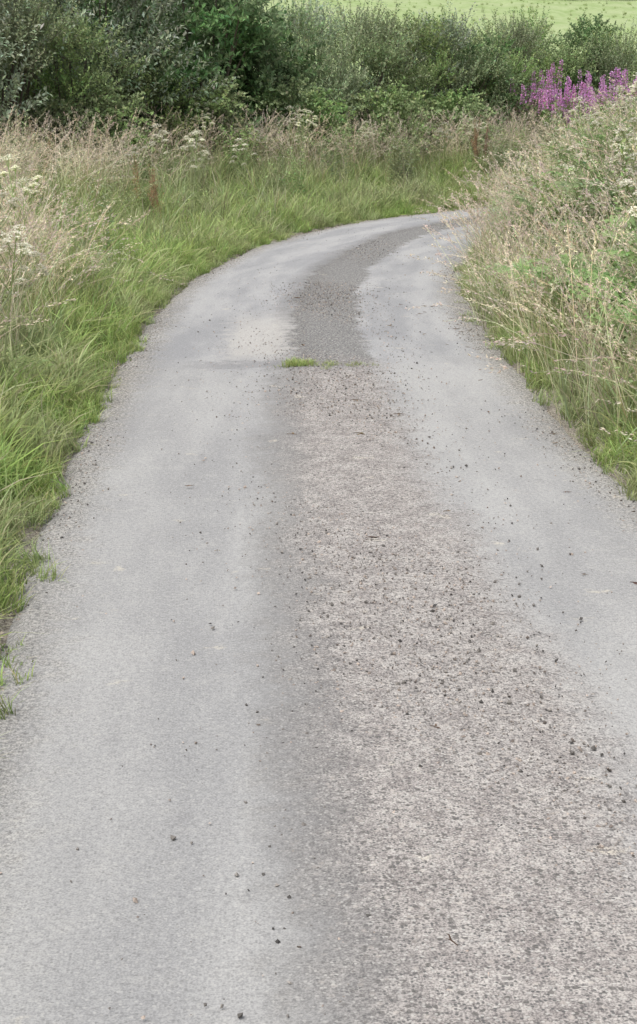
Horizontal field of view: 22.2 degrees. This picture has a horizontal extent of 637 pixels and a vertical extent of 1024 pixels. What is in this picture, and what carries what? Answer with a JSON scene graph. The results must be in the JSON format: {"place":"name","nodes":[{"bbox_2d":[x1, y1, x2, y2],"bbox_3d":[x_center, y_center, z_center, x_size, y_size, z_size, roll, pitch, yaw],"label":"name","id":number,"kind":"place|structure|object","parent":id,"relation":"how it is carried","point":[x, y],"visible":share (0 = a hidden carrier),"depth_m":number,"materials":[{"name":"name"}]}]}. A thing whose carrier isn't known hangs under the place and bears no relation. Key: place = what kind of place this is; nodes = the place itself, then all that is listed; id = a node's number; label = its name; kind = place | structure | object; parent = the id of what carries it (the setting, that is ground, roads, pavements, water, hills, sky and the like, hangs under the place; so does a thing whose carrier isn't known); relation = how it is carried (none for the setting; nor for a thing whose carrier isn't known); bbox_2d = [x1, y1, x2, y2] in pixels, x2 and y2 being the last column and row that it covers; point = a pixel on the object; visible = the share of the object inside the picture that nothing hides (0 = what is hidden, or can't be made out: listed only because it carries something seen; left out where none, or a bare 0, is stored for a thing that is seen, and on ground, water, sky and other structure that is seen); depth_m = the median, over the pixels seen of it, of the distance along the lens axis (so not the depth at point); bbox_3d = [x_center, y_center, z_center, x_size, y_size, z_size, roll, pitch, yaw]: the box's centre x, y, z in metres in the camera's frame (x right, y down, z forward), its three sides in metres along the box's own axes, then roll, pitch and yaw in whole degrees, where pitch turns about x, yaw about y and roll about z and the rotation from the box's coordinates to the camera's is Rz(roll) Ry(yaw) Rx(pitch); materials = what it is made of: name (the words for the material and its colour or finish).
{"place":"outdoors","nodes":[
{"label":"outdoors","id":0,"kind":"place"},
{"bbox_2d":[0,207,636,1023],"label":"road","id":1,"kind":"structure","parent":0,"point":[100,699],"depth_m":6.10,"materials":[{"name":"grey asphalt"}]},
{"bbox_2d":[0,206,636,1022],"bbox_3d":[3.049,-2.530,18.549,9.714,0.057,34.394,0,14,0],"label":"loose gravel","id":2,"kind":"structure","parent":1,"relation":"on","point":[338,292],"depth_m":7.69,"materials":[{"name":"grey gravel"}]},
{"bbox_2d":[272,355,378,369],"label":"road grass tuft","id":3,"kind":"object","parent":1,"relation":"on","point":[303,362],"visible":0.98,"depth_m":13.36,"materials":[{"name":"green plant"}]},
{"bbox_2d":[0,0,636,654],"bbox_3d":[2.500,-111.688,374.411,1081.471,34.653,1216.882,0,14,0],"label":"ground","id":4,"kind":"structure","parent":0,"point":[560,12],"depth_m":94.72,"materials":[{"name":"soil"}]},
{"bbox_2d":[0,0,54,119],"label":"goat willow bush","id":5,"kind":"object","parent":4,"relation":"on","point":[9,95],"visible":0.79,"depth_m":26.02,"materials":[{"name":"green plant"}]},
{"bbox_2d":[0,0,86,102],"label":"goat willow bush","id":6,"kind":"object","parent":4,"relation":"on","point":[27,58],"visible":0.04,"depth_m":29.36,"materials":[{"name":"green plant"}]},
{"bbox_2d":[0,0,112,155],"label":"blackthorn bush","id":7,"kind":"object","parent":4,"relation":"on","point":[40,12],"visible":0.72,"depth_m":26.93,"materials":[{"name":"green plant"}]},
{"bbox_2d":[0,3,149,154],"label":"hawthorn bush","id":8,"kind":"object","parent":4,"relation":"on","point":[83,85],"visible":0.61,"depth_m":28.17,"materials":[{"name":"green plant"}]},
{"bbox_2d":[0,0,163,131],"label":"goat willow bush","id":9,"kind":"object","parent":4,"relation":"on","point":[63,42],"visible":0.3,"depth_m":28.78,"materials":[{"name":"green plant"}]},
{"bbox_2d":[0,0,180,129],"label":"elder bush","id":10,"kind":"object","parent":4,"relation":"on","point":[90,53],"visible":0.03,"depth_m":32.70,"materials":[{"name":"green plant"}]},
{"bbox_2d":[29,78,168,173],"bbox_3d":[-3.965,-6.554,28.628,2.631,2.192,2.985,3,17,9],"label":"bramble bush","id":11,"kind":"object","parent":4,"relation":"on","point":[109,101],"visible":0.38,"depth_m":28.16,"materials":[{"name":"green plant"}]},
{"bbox_2d":[5,0,241,137],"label":"goat willow bush","id":12,"kind":"object","parent":4,"relation":"on","point":[133,13],"visible":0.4,"depth_m":29.93,"materials":[{"name":"green plant"}]},
{"bbox_2d":[58,0,243,146],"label":"elder bush","id":13,"kind":"object","parent":4,"relation":"on","point":[202,71],"visible":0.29,"depth_m":31.19,"materials":[{"name":"green plant"}]},
{"bbox_2d":[107,23,209,152],"bbox_3d":[-3.225,-7.838,30.825,2.436,2.992,2.650,0,14,-1],"label":"hawthorn bush","id":14,"kind":"object","parent":4,"relation":"on","point":[149,78],"visible":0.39,"depth_m":30.35,"materials":[{"name":"green plant"}]},
{"bbox_2d":[121,0,271,96],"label":"goat willow bush","id":15,"kind":"object","parent":4,"relation":"on","point":[216,49],"depth_m":35.22,"materials":[{"name":"green plant"}]},
{"bbox_2d":[111,0,308,141],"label":"elder bush","id":16,"kind":"object","parent":4,"relation":"on","point":[236,16],"visible":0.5,"depth_m":32.42,"materials":[{"name":"green plant"}]},
{"bbox_2d":[116,0,303,113],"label":"elder bush","id":17,"kind":"object","parent":4,"relation":"on","point":[236,60],"visible":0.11,"depth_m":34.14,"materials":[{"name":"green plant"}]},
{"bbox_2d":[140,74,284,168],"bbox_3d":[-2.417,-7.509,31.705,3.199,2.053,2.948,11,18,35],"label":"bramble bush","id":18,"kind":"object","parent":4,"relation":"on","point":[227,97],"visible":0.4,"depth_m":31.28,"materials":[{"name":"green plant"}]},
{"bbox_2d":[172,0,332,128],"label":"elder bush","id":19,"kind":"object","parent":4,"relation":"on","point":[265,71],"visible":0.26,"depth_m":33.91,"materials":[{"name":"green plant"}]},
{"bbox_2d":[25,115,492,222],"bbox_3d":[-0.664,-6.472,29.912,3.389,1.665,14.652,7,16,24],"label":"dock plant","id":20,"kind":"object","parent":4,"relation":"on","point":[474,142],"visible":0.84,"depth_m":25.25,"materials":[{"name":"brown plant"}]},
{"bbox_2d":[0,205,525,701],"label":"margin grass","id":21,"kind":"structure","parent":4,"relation":"on","point":[16,677],"depth_m":10.82,"materials":[{"name":"green plant"}]},
{"bbox_2d":[202,0,359,132],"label":"blackthorn bush","id":22,"kind":"object","parent":4,"relation":"on","point":[302,17],"visible":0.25,"depth_m":35.00,"materials":[{"name":"green plant"}]},
{"bbox_2d":[239,74,360,172],"bbox_3d":[-0.478,-8.187,34.230,2.951,2.077,3.197,7,16,24],"label":"bramble bush","id":23,"kind":"object","parent":4,"relation":"on","point":[315,104],"visible":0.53,"depth_m":33.64,"materials":[{"name":"green plant"}]},
{"bbox_2d":[0,139,636,794],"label":"verge grass","id":24,"kind":"structure","parent":4,"relation":"on","point":[36,435],"depth_m":14.27,"materials":[{"name":"green plant"}]},
{"bbox_2d":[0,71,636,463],"bbox_3d":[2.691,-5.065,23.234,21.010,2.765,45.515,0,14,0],"label":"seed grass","id":25,"kind":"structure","parent":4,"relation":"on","point":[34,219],"depth_m":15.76,"materials":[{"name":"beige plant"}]},
{"bbox_2d":[0,124,636,438],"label":"tall meadow grass","id":26,"kind":"structure","parent":4,"relation":"on","point":[183,196],"depth_m":21.82,"materials":[{"name":"plant"}]},
{"bbox_2d":[0,82,636,390],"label":"wild herbs","id":27,"kind":"object","parent":4,"relation":"on","point":[396,167],"visible":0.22,"depth_m":23.62,"materials":[{"name":"green plant"}]},
{"bbox_2d":[0,72,636,373],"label":"cow parsley","id":28,"kind":"object","parent":4,"relation":"on","point":[624,182],"visible":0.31,"depth_m":17.93,"materials":[{"name":"beige plant"}]},
{"bbox_2d":[3,123,636,346],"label":"bracken","id":29,"kind":"object","parent":4,"relation":"on","point":[565,259],"visible":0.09,"depth_m":13.73,"materials":[{"name":"green plant"}]},
{"bbox_2d":[269,18,384,142],"bbox_3d":[0.035,-9.270,35.922,2.728,3.154,2.604,1,13,19],"label":"blackthorn bush","id":30,"kind":"object","parent":4,"relation":"on","point":[343,72],"visible":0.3,"depth_m":35.49,"materials":[{"name":"green plant"}]},
{"bbox_2d":[262,0,391,127],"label":"goat willow bush","id":31,"kind":"object","parent":4,"relation":"on","point":[320,18],"visible":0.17,"depth_m":36.75,"materials":[{"name":"green plant"}]},
{"bbox_2d":[317,0,430,142],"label":"blackthorn bush","id":32,"kind":"object","parent":4,"relation":"on","point":[375,53],"visible":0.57,"depth_m":36.43,"materials":[{"name":"green plant"}]},
{"bbox_2d":[326,76,442,163],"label":"bramble bush","id":33,"kind":"object","parent":4,"relation":"on","point":[396,98],"visible":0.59,"depth_m":35.28,"materials":[{"name":"green plant"}]},
{"bbox_2d":[334,2,466,134],"bbox_3d":[1.716,-10.121,38.050,3.084,3.608,3.116,11,18,37],"label":"hawthorn bush","id":34,"kind":"object","parent":4,"relation":"on","point":[433,40],"visible":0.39,"depth_m":37.69,"materials":[{"name":"green plant"}]},
{"bbox_2d":[390,46,468,153],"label":"hawthorn bush","id":35,"kind":"object","parent":4,"relation":"on","point":[420,79],"visible":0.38,"depth_m":37.07,"materials":[{"name":"green plant"}]},
{"bbox_2d":[379,1,492,116],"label":"goat willow bush","id":36,"kind":"object","parent":4,"relation":"on","point":[450,22],"visible":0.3,"depth_m":38.28,"materials":[{"name":"green plant"}]},
{"bbox_2d":[401,4,505,95],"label":"hawthorn bush","id":37,"kind":"object","parent":4,"relation":"on","point":[433,24],"visible":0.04,"depth_m":40.60,"materials":[{"name":"green plant"}]},
{"bbox_2d":[272,0,636,101],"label":"pasture grass","id":38,"kind":"structure","parent":4,"relation":"on","point":[624,13],"depth_m":99.82,"materials":[{"name":"green plant"}]},
{"bbox_2d":[408,81,506,161],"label":"bramble bush","id":39,"kind":"object","parent":4,"relation":"on","point":[452,95],"visible":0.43,"depth_m":37.07,"materials":[{"name":"green plant"}]},
{"bbox_2d":[402,9,518,132],"bbox_3d":[3.251,-10.360,39.487,3.255,3.532,3.410,0,11,18],"label":"blackthorn bush","id":40,"kind":"object","parent":4,"relation":"on","point":[473,69],"visible":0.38,"depth_m":38.79,"materials":[{"name":"green plant"}]},
{"bbox_2d":[311,1,615,86],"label":"pasture thistles","id":41,"kind":"object","parent":4,"relation":"on","point":[483,12],"visible":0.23,"depth_m":97.60,"materials":[{"name":"green plant"}]},
{"bbox_2d":[436,32,537,138],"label":"elder bush","id":42,"kind":"object","parent":4,"relation":"on","point":[508,44],"visible":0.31,"depth_m":39.35,"materials":[{"name":"green plant"}]},
{"bbox_2d":[441,11,562,121],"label":"hawthorn bush","id":43,"kind":"object","parent":4,"relation":"on","point":[519,67],"visible":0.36,"depth_m":40.08,"materials":[{"name":"green plant"}]},
{"bbox_2d":[475,6,558,106],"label":"blackthorn bush","id":44,"kind":"object","parent":4,"relation":"on","point":[520,42],"visible":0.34,"depth_m":42.24,"materials":[{"name":"green plant"}]},
{"bbox_2d":[477,35,566,122],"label":"hawthorn bush","id":45,"kind":"object","parent":4,"relation":"on","point":[525,82],"visible":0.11,"depth_m":40.95,"materials":[{"name":"green plant"}]},
{"bbox_2d":[497,22,578,104],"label":"hawthorn bush","id":46,"kind":"object","parent":4,"relation":"on","point":[547,65],"visible":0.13,"depth_m":43.13,"materials":[{"name":"green plant"}]},
{"bbox_2d":[510,1,600,98],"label":"hawthorn bush","id":47,"kind":"object","parent":4,"relation":"on","point":[567,62],"visible":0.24,"depth_m":44.42,"materials":[{"name":"green plant"}]},
{"bbox_2d":[482,88,634,154],"bbox_3d":[7.155,-9.846,41.020,8.153,1.969,5.678,0,14,0],"label":"nettle bed","id":48,"kind":"object","parent":4,"relation":"on","point":[538,117],"visible":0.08,"depth_m":39.62,"materials":[{"name":"plant"}]},
{"bbox_2d":[505,60,636,148],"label":"rosebay willowherb","id":49,"kind":"object","parent":4,"relation":"on","point":[549,103],"visible":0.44,"depth_m":40.24,"materials":[{"name":"purple plant"}]},
{"bbox_2d":[539,13,623,97],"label":"elder bush","id":50,"kind":"object","parent":4,"relation":"on","point":[570,37],"visible":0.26,"depth_m":45.27,"materials":[{"name":"green plant"}]},
{"bbox_2d":[556,17,636,100],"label":"blackthorn bush","id":51,"kind":"object","parent":4,"relation":"on","point":[606,70],"visible":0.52,"depth_m":44.76,"materials":[{"name":"green plant"}]},
{"bbox_2d":[562,10,636,97],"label":"hawthorn bush","id":52,"kind":"object","parent":4,"relation":"on","point":[621,47],"visible":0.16,"depth_m":46.23,"materials":[{"name":"green plant"}]},
{"bbox_2d":[607,58,636,95],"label":"bramble bush","id":53,"kind":"object","parent":4,"relation":"on","point":[632,76],"visible":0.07,"depth_m":43.88,"materials":[{"name":"green plant"}]}
]}

